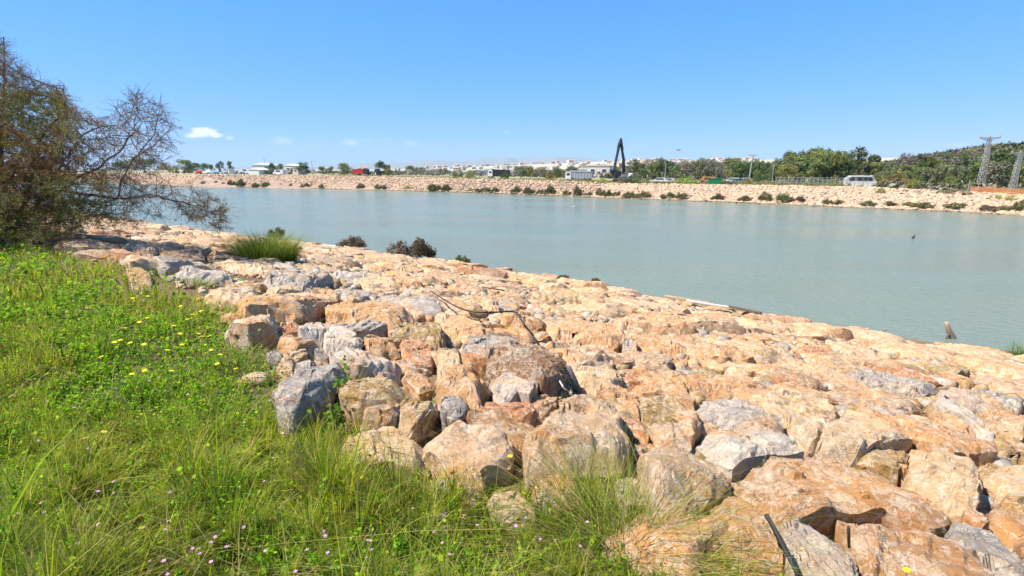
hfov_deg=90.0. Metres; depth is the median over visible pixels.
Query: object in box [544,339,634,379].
boulder
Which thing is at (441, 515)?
boulder
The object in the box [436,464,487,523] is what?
boulder
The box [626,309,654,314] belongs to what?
boulder
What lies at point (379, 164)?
tree
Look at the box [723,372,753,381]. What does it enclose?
boulder
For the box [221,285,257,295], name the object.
boulder
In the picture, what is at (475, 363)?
boulder
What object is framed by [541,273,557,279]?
boulder
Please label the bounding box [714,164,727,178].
tree
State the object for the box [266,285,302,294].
boulder
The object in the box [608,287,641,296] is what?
boulder
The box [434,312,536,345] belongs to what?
boulder
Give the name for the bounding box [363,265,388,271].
boulder
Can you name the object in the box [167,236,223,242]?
boulder
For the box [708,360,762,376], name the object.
boulder
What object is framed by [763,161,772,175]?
tree
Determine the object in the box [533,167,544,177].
tree
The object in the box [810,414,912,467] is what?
boulder
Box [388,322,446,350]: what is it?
boulder
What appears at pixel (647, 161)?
tree
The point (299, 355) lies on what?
boulder
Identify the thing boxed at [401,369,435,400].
boulder
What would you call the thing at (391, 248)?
shrub
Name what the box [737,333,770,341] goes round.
boulder
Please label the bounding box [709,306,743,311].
boulder
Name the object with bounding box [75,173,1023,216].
bank stones
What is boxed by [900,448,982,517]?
boulder
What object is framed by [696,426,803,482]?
boulder
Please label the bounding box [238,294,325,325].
boulder
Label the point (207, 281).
grass tuft
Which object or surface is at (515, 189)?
shrub
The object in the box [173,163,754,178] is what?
scrub land
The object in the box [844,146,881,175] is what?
tree
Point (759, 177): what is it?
bush
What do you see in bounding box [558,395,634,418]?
boulder
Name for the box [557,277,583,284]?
boulder
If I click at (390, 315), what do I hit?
boulder
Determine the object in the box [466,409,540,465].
boulder
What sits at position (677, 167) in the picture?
tree
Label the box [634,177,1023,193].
undergrowth
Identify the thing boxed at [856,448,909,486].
boulder
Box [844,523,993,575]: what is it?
boulder
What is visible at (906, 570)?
yellow flower
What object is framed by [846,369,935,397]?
boulder
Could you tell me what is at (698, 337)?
boulder
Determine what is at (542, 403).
boulder
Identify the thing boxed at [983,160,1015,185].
tree
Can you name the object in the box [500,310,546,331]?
boulder
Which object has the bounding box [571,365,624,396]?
boulder
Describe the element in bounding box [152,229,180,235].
boulder
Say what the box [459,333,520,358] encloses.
boulder
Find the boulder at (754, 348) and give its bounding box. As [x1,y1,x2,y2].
[703,337,794,363]
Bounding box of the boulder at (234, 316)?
[219,311,242,323]
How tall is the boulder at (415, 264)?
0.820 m
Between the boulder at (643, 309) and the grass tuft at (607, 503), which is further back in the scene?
the boulder at (643, 309)
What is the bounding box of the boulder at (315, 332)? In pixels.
[298,322,328,360]
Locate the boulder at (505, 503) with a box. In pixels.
[486,491,537,539]
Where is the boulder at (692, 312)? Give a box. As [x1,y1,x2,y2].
[690,311,722,314]
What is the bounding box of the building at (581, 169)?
[576,168,586,170]
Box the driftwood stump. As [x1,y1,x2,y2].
[944,321,956,338]
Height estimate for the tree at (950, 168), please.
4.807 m
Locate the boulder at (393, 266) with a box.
[372,261,423,273]
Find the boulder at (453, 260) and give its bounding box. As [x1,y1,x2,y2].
[447,259,465,262]
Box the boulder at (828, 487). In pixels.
[731,456,951,539]
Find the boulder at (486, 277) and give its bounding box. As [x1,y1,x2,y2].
[469,274,509,282]
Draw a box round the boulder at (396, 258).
[364,254,409,262]
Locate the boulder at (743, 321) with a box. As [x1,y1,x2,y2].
[736,316,778,333]
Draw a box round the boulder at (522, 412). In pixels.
[477,401,536,425]
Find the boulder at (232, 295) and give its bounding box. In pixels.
[203,288,256,311]
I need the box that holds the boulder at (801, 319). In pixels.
[777,314,811,322]
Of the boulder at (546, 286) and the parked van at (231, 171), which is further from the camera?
the parked van at (231, 171)
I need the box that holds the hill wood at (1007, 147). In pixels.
[765,141,1023,179]
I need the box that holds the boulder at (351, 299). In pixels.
[347,294,359,303]
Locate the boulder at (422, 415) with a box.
[397,397,438,444]
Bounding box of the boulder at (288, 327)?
[277,321,299,338]
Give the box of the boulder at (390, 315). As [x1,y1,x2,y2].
[325,301,413,332]
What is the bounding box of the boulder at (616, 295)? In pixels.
[608,292,650,301]
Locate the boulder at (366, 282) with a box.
[352,274,401,290]
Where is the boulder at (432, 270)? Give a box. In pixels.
[424,269,442,272]
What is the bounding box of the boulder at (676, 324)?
[608,313,696,335]
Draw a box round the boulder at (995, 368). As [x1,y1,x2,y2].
[950,355,1023,379]
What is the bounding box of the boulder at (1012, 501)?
[977,448,1023,512]
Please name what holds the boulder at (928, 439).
on the ground at (432, 377)
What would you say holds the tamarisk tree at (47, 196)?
on the ground at (432, 377)
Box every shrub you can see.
[227,180,234,184]
[235,178,245,186]
[260,181,270,186]
[268,227,284,239]
[336,235,366,247]
[385,241,400,252]
[390,235,436,257]
[429,184,440,190]
[440,184,451,190]
[451,254,471,262]
[478,187,489,192]
[510,186,521,193]
[522,187,534,193]
[544,184,556,194]
[557,274,569,278]
[573,185,583,194]
[595,188,605,195]
[605,190,612,196]
[622,191,635,197]
[632,191,651,197]
[659,192,675,198]
[673,192,688,198]
[715,193,725,199]
[736,195,752,200]
[757,192,772,200]
[776,192,790,202]
[787,196,806,201]
[823,199,831,203]
[831,199,846,204]
[858,200,877,205]
[882,201,897,205]
[903,202,916,206]
[910,202,934,207]
[942,202,967,208]
[978,204,1000,210]
[997,205,1016,210]
[1013,199,1023,210]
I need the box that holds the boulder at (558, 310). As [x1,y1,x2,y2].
[541,304,579,316]
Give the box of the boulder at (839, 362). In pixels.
[817,355,875,372]
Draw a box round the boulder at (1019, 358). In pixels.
[1009,354,1023,361]
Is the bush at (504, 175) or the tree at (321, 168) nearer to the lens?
the bush at (504, 175)
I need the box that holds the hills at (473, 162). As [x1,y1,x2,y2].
[80,157,599,169]
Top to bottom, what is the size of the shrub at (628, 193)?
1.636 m
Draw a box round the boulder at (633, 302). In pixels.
[611,298,672,310]
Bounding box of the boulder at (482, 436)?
[422,420,514,487]
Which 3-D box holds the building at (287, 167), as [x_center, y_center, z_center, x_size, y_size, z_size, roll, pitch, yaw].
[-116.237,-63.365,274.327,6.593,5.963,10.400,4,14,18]
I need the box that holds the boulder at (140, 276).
[126,267,153,289]
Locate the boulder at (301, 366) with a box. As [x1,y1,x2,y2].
[294,359,315,373]
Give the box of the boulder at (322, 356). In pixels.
[314,348,328,365]
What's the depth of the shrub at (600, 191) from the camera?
111.81 m
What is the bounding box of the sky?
[0,0,1023,168]
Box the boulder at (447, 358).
[436,347,460,379]
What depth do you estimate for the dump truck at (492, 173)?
154.52 m
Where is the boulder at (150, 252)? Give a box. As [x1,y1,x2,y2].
[136,247,157,257]
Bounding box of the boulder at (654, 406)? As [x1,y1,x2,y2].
[639,395,686,433]
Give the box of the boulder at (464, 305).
[442,301,486,319]
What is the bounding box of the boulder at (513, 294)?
[501,292,525,298]
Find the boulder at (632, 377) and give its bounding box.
[619,369,653,391]
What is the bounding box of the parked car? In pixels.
[650,178,668,181]
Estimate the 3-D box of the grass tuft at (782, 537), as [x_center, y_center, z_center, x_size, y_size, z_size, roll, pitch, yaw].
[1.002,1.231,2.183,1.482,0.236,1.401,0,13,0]
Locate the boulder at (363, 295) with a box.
[335,287,377,301]
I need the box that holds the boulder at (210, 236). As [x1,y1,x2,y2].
[208,235,232,240]
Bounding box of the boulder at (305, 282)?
[263,271,333,291]
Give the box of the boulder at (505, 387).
[489,372,537,403]
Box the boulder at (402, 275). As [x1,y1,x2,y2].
[382,266,422,286]
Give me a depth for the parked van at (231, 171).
217.84 m
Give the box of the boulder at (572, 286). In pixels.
[568,285,582,288]
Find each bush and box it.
[152,162,178,172]
[263,169,273,174]
[452,171,462,177]
[465,173,473,177]
[500,172,508,179]
[543,173,556,179]
[617,172,630,183]
[627,175,638,182]
[675,175,699,183]
[753,171,763,181]
[762,172,774,180]
[874,173,886,181]
[874,187,884,192]
[882,171,912,184]
[904,177,920,188]
[935,188,950,193]
[940,173,960,183]
[946,188,965,193]
[985,194,1002,199]
[1005,194,1018,200]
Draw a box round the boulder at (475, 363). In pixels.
[428,348,491,380]
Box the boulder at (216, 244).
[208,242,240,248]
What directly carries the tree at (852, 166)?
on the ground at (432, 377)
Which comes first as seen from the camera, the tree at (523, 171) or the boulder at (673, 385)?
the boulder at (673, 385)
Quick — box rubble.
[18,226,1023,568]
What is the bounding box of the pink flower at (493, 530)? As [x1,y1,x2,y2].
[493,513,493,551]
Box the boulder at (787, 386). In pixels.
[766,382,838,404]
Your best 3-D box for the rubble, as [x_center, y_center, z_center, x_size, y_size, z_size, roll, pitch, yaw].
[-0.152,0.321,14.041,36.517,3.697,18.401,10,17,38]
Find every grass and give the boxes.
[329,174,844,185]
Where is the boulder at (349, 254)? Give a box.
[333,252,362,257]
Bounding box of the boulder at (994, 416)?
[976,408,1023,425]
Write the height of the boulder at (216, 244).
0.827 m
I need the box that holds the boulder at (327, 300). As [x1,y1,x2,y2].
[288,292,336,304]
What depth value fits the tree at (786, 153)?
152.38 m
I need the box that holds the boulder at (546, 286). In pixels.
[538,282,566,289]
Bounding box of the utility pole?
[749,155,755,177]
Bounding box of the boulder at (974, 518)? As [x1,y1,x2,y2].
[958,509,989,529]
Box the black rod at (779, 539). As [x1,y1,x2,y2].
[764,513,800,575]
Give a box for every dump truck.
[352,169,369,175]
[488,169,510,177]
[565,170,593,180]
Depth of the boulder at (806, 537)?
2.27 m
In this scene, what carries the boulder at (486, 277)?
on the ground at (432, 377)
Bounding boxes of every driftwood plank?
[664,295,709,302]
[686,300,728,307]
[727,305,761,313]
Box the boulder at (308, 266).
[295,262,335,273]
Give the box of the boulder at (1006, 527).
[988,507,1023,551]
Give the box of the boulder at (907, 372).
[859,359,943,387]
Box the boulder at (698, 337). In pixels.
[690,335,706,339]
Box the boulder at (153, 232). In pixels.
[119,228,160,234]
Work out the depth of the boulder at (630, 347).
7.34 m
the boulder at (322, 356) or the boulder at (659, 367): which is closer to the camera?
the boulder at (322, 356)
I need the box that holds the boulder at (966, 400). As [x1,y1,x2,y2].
[937,390,987,410]
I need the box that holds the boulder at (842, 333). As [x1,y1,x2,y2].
[775,324,853,340]
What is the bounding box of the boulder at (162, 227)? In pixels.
[142,224,171,230]
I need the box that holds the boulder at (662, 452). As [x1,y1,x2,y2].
[636,446,731,518]
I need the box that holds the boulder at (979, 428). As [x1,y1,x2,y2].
[931,395,993,440]
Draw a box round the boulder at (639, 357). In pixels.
[633,351,672,369]
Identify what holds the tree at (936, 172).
on the ground at (432, 377)
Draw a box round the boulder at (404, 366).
[390,360,429,378]
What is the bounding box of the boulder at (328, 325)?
[323,323,344,328]
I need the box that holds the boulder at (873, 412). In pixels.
[854,405,920,426]
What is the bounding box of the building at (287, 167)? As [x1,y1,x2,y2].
[283,164,303,173]
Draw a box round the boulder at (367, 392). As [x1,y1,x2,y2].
[338,375,406,428]
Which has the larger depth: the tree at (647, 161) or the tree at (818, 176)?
the tree at (647, 161)
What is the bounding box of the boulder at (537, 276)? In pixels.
[518,273,551,279]
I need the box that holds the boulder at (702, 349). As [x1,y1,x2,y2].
[659,336,753,363]
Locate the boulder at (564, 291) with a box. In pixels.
[548,288,594,295]
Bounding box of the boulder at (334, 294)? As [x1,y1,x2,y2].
[312,287,341,303]
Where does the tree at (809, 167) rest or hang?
on the ground at (432, 377)
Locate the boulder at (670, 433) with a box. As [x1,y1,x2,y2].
[648,423,691,452]
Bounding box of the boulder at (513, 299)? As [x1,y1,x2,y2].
[462,294,524,304]
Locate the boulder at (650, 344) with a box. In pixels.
[626,332,693,365]
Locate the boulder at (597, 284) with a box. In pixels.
[572,281,608,290]
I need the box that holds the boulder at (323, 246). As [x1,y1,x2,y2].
[307,244,337,249]
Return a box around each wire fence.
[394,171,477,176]
[775,177,848,186]
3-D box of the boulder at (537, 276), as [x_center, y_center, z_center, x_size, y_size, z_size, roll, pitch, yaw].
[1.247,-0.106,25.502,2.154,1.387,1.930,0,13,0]
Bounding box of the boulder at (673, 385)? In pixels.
[631,371,696,408]
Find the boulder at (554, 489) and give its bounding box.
[530,475,578,519]
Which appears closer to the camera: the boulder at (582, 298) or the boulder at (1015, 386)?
the boulder at (1015, 386)
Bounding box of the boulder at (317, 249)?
[298,244,330,251]
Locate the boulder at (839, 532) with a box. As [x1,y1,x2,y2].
[832,519,858,575]
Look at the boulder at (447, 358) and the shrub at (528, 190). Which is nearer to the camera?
the boulder at (447, 358)
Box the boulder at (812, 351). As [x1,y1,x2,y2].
[796,345,835,359]
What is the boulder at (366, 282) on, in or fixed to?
on the ground at (432, 377)
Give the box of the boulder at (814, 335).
[791,331,836,341]
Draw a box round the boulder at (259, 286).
[225,280,267,291]
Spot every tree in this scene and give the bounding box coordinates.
[0,31,240,253]
[106,160,130,172]
[122,157,156,172]
[169,159,199,173]
[190,162,200,171]
[200,163,208,171]
[215,161,225,170]
[227,161,233,168]
[266,162,277,171]
[296,162,311,174]
[318,166,325,174]
[337,163,351,174]
[374,160,390,174]
[385,165,391,174]
[405,165,414,173]
[414,167,425,173]
[438,168,447,175]
[513,166,526,177]
[526,166,535,178]
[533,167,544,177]
[551,168,562,177]
[564,166,577,173]
[620,166,630,174]
[627,158,644,177]
[639,168,647,177]
[642,158,657,172]
[647,163,655,178]
[653,163,664,177]
[656,159,669,177]
[662,160,674,176]
[665,165,676,177]
[674,164,686,178]
[678,160,693,177]
[682,159,695,176]
[687,164,697,178]
[693,158,706,177]
[698,157,714,176]
[699,158,716,171]
[710,161,725,177]
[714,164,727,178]
[723,157,740,177]
[729,159,742,177]
[731,159,754,177]
[743,164,752,177]
[749,158,758,176]
[753,161,764,176]
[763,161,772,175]
[766,159,787,173]
[769,162,778,177]
[774,165,784,179]
[776,164,801,179]
[778,151,798,160]
[783,152,797,162]
[788,159,810,178]
[792,155,808,171]
[798,159,811,175]
[802,159,820,178]
[803,160,826,180]
[804,147,823,171]
[807,150,829,172]
[816,155,839,176]
[816,156,829,177]
[819,158,838,179]
[824,158,843,180]
[825,149,847,157]
[826,150,849,172]
[831,158,849,178]
[842,159,856,175]
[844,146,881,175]
[854,161,869,174]
[864,161,882,175]
[881,168,894,179]
[882,164,894,174]
[885,161,901,170]
[894,169,913,176]
[897,152,919,166]
[897,164,911,172]
[903,171,911,178]
[910,166,929,179]
[911,153,928,165]
[911,172,920,181]
[912,166,924,180]
[913,160,928,171]
[921,166,944,182]
[922,156,941,177]
[929,151,947,166]
[938,157,963,166]
[938,163,958,182]
[940,152,956,162]
[949,164,979,184]
[950,151,968,158]
[955,165,970,180]
[957,155,976,166]
[958,161,999,182]
[961,152,973,164]
[968,148,989,162]
[969,156,981,164]
[976,162,1010,186]
[978,153,1007,162]
[980,173,1007,182]
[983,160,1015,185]
[991,149,1019,175]
[996,156,1023,184]
[1008,163,1023,183]
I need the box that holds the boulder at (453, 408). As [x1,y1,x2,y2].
[440,395,468,431]
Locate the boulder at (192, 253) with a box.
[159,246,205,262]
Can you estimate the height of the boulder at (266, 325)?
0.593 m
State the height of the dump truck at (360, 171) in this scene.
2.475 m
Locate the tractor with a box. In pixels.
[369,169,380,175]
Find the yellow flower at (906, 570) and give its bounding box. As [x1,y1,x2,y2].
[902,567,910,575]
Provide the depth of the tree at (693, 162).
160.38 m
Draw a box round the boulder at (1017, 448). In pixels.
[1005,443,1023,454]
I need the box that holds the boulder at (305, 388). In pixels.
[272,362,348,443]
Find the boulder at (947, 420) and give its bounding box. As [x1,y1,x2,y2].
[930,410,971,437]
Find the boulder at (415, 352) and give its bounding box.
[399,339,433,374]
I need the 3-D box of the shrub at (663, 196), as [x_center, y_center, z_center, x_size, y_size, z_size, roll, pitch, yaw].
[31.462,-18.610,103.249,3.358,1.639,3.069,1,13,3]
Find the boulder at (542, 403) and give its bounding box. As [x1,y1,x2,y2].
[532,394,562,423]
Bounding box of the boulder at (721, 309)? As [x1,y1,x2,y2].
[698,306,740,315]
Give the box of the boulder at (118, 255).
[107,249,149,261]
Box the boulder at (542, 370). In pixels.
[485,339,569,396]
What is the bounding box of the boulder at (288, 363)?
[275,354,295,379]
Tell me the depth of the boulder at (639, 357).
6.73 m
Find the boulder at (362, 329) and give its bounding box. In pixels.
[345,320,387,339]
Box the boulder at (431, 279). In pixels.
[415,275,438,283]
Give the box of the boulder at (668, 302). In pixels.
[657,299,684,305]
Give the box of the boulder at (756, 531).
[692,497,782,575]
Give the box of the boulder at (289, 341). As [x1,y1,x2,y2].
[277,333,315,357]
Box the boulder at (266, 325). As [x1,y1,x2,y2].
[223,314,278,351]
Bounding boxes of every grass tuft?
[126,371,883,575]
[134,297,278,329]
[154,274,223,290]
[158,340,325,382]
[199,228,320,262]
[432,414,774,575]
[463,453,602,540]
[502,464,947,575]
[603,499,873,575]
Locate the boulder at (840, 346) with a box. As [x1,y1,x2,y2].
[825,339,876,356]
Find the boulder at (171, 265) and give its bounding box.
[152,256,218,278]
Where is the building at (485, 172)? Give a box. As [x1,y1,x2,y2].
[478,170,498,176]
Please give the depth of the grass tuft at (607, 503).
2.43 m
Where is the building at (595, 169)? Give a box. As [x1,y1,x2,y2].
[587,165,615,177]
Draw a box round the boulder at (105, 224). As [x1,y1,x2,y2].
[89,222,126,227]
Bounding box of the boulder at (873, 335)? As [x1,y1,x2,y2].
[852,329,907,343]
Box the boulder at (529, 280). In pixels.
[516,274,556,286]
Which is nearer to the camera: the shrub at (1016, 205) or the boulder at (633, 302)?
the boulder at (633, 302)
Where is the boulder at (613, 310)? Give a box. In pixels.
[560,302,628,318]
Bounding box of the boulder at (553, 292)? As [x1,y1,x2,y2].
[539,291,556,293]
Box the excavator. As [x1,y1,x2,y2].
[610,138,632,181]
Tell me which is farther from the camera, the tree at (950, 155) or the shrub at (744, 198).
the tree at (950, 155)
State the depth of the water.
42.62 m
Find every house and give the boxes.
[293,167,307,174]
[501,165,508,169]
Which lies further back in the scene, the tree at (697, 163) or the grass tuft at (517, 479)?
the tree at (697, 163)
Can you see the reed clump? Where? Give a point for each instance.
(1020, 350)
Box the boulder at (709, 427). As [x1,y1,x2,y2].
[699,416,718,439]
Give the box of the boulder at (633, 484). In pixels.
[613,477,647,525]
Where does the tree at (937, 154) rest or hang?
on the ground at (432, 377)
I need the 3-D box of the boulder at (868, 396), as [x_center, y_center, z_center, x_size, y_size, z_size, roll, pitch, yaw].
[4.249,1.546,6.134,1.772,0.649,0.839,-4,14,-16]
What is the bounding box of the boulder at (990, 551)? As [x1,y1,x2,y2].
[944,521,1023,575]
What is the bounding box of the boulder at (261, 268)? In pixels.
[221,259,280,277]
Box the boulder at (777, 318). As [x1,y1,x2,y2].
[741,311,799,323]
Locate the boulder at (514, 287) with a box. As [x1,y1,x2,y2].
[495,283,534,292]
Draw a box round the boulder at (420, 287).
[418,286,442,289]
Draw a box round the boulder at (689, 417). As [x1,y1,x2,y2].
[675,401,701,448]
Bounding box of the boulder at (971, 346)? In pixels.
[928,341,1005,352]
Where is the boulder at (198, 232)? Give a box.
[174,228,208,235]
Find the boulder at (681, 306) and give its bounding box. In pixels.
[668,304,693,308]
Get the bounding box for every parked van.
[228,169,234,173]
[273,170,285,174]
[700,177,715,181]
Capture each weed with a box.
[325,403,346,435]
[332,353,352,398]
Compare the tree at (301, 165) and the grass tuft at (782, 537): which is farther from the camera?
the tree at (301, 165)
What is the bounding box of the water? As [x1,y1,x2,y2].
[14,181,1023,351]
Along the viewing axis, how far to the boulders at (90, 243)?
14.08 m
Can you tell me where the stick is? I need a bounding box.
[455,347,461,363]
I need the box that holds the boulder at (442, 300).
[439,299,460,301]
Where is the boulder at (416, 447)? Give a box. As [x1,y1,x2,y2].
[342,426,428,481]
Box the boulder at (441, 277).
[423,271,481,285]
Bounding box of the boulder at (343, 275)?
[331,269,367,287]
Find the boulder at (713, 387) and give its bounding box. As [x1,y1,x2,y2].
[677,374,755,400]
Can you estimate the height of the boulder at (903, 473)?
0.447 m
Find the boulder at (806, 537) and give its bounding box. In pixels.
[774,516,857,575]
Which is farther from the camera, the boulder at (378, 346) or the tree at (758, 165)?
the tree at (758, 165)
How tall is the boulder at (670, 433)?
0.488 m
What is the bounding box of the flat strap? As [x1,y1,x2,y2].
[567,366,583,394]
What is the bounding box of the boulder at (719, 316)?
[688,313,739,324]
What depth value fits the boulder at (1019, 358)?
14.35 m
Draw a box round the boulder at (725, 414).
[697,397,784,433]
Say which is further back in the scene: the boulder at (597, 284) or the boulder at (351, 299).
the boulder at (597, 284)
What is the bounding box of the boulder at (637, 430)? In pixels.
[622,416,648,445]
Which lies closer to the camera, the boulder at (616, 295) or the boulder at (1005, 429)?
the boulder at (1005, 429)
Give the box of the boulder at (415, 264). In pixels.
[410,263,449,268]
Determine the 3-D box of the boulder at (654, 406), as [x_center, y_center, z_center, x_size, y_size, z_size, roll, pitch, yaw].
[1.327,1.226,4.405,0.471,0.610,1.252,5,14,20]
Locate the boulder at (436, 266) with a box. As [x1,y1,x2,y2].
[418,264,451,271]
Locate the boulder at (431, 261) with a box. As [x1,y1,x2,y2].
[422,257,448,265]
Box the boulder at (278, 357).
[266,350,281,372]
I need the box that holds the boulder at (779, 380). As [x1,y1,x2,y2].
[771,377,803,386]
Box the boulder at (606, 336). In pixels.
[546,318,625,352]
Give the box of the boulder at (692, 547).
[601,512,728,575]
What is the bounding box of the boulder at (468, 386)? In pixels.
[435,363,490,421]
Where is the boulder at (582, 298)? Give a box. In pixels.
[577,294,638,309]
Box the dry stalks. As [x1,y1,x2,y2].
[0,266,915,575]
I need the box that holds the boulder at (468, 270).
[456,265,507,278]
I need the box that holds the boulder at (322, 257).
[307,254,352,262]
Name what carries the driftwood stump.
in the water
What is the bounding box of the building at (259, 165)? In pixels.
[252,163,277,171]
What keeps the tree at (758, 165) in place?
on the ground at (432, 377)
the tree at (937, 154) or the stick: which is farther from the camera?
the tree at (937, 154)
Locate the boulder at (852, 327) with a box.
[835,326,868,329]
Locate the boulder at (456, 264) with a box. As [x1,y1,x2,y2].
[447,262,487,267]
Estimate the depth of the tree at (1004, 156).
94.67 m
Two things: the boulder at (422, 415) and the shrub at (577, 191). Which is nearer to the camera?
the boulder at (422, 415)
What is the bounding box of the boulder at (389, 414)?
[362,402,399,431]
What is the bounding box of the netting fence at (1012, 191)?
[970,186,1023,194]
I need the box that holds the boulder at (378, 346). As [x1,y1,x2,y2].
[363,334,400,360]
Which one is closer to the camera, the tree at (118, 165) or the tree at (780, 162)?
the tree at (780, 162)
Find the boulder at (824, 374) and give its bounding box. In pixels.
[776,357,871,389]
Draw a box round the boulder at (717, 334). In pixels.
[709,332,726,335]
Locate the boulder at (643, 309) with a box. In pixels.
[637,307,661,315]
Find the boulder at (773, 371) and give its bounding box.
[748,363,825,391]
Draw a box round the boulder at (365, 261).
[353,258,376,263]
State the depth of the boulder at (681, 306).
18.02 m
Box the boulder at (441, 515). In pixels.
[432,510,451,545]
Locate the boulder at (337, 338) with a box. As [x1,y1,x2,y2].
[323,324,362,363]
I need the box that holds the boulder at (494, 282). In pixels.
[489,280,526,287]
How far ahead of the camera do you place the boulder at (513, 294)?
13.59 m
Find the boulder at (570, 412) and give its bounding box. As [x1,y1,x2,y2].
[522,394,630,496]
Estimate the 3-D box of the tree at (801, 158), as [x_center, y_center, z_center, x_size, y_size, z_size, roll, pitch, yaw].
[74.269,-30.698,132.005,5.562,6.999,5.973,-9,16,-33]
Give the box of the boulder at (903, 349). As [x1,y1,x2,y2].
[868,339,952,363]
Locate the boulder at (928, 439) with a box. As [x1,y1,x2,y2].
[894,425,997,466]
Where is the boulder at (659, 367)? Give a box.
[633,360,674,374]
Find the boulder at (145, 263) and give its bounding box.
[128,257,166,275]
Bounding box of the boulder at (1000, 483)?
[981,464,1023,501]
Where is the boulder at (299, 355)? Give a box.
[287,349,307,362]
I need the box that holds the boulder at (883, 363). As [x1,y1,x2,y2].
[827,351,928,374]
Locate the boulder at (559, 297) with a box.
[531,291,579,304]
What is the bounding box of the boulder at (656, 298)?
[649,296,682,303]
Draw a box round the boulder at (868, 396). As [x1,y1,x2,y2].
[824,386,923,415]
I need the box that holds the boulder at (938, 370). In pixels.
[911,361,970,377]
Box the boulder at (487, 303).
[452,296,499,313]
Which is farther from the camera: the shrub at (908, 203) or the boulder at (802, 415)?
the shrub at (908, 203)
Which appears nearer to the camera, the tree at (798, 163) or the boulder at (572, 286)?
the boulder at (572, 286)
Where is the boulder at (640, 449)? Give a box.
[629,443,647,464]
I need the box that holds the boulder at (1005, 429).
[994,419,1023,442]
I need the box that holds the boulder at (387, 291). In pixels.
[375,288,402,294]
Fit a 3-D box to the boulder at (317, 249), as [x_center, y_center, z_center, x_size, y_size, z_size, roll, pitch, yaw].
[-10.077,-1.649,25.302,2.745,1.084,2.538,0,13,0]
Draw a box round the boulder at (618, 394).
[596,382,640,419]
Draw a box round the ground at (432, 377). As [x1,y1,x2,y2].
[0,157,1023,575]
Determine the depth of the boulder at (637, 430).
3.79 m
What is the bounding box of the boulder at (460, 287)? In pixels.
[447,283,487,293]
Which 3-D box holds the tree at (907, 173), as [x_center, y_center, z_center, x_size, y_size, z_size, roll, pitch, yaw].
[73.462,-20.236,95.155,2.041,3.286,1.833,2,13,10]
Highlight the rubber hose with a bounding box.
[430,291,533,335]
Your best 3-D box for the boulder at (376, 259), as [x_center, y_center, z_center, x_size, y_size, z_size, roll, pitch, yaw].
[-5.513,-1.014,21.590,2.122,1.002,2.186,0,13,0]
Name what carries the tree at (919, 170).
on the ground at (432, 377)
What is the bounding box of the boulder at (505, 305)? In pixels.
[499,298,516,310]
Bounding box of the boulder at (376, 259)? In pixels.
[353,255,399,263]
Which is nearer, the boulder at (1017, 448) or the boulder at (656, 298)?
the boulder at (1017, 448)
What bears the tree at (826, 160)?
on the ground at (432, 377)
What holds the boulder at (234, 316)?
on the ground at (432, 377)
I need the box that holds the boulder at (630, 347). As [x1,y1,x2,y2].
[621,338,637,358]
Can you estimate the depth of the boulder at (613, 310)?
12.09 m
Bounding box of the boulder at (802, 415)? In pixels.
[749,389,836,456]
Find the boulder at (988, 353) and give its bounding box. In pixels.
[936,344,1008,358]
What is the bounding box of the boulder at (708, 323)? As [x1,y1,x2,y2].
[684,315,745,334]
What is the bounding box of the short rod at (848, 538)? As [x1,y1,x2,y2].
[847,526,850,548]
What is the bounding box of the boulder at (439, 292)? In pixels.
[399,287,462,297]
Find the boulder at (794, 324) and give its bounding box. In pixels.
[788,322,833,326]
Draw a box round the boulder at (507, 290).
[490,287,522,292]
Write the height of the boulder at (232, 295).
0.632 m
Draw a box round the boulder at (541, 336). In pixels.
[531,331,548,343]
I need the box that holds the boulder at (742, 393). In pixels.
[733,387,770,399]
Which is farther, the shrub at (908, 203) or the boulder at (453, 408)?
the shrub at (908, 203)
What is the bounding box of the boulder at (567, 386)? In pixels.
[558,380,571,398]
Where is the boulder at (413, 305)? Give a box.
[375,293,446,317]
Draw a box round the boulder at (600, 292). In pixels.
[571,286,607,297]
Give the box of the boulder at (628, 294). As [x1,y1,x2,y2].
[608,291,635,296]
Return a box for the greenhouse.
[249,168,268,174]
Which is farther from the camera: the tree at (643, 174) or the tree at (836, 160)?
the tree at (643, 174)
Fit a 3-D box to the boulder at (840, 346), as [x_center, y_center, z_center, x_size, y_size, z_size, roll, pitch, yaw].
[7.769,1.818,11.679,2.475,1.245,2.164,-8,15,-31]
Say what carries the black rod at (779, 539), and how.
on the boulder at (806, 537)
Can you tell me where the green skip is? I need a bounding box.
[708,177,721,183]
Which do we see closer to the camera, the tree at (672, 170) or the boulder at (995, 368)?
the boulder at (995, 368)
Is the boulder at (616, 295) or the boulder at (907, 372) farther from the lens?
the boulder at (616, 295)
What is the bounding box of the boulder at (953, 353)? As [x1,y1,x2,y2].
[915,344,976,356]
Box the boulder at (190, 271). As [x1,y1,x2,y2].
[175,265,233,283]
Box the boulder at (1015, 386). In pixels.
[974,374,1023,398]
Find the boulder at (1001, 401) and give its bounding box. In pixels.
[969,389,1023,414]
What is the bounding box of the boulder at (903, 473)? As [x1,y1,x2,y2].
[898,463,908,486]
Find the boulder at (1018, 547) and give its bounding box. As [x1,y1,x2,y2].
[1013,538,1023,562]
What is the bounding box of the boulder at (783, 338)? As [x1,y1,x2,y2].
[755,333,795,340]
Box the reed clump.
[991,339,1023,355]
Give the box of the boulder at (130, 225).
[107,222,138,228]
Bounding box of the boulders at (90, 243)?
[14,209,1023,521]
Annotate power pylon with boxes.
[976,135,1000,184]
[1006,150,1023,194]
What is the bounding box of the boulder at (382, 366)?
[330,348,402,385]

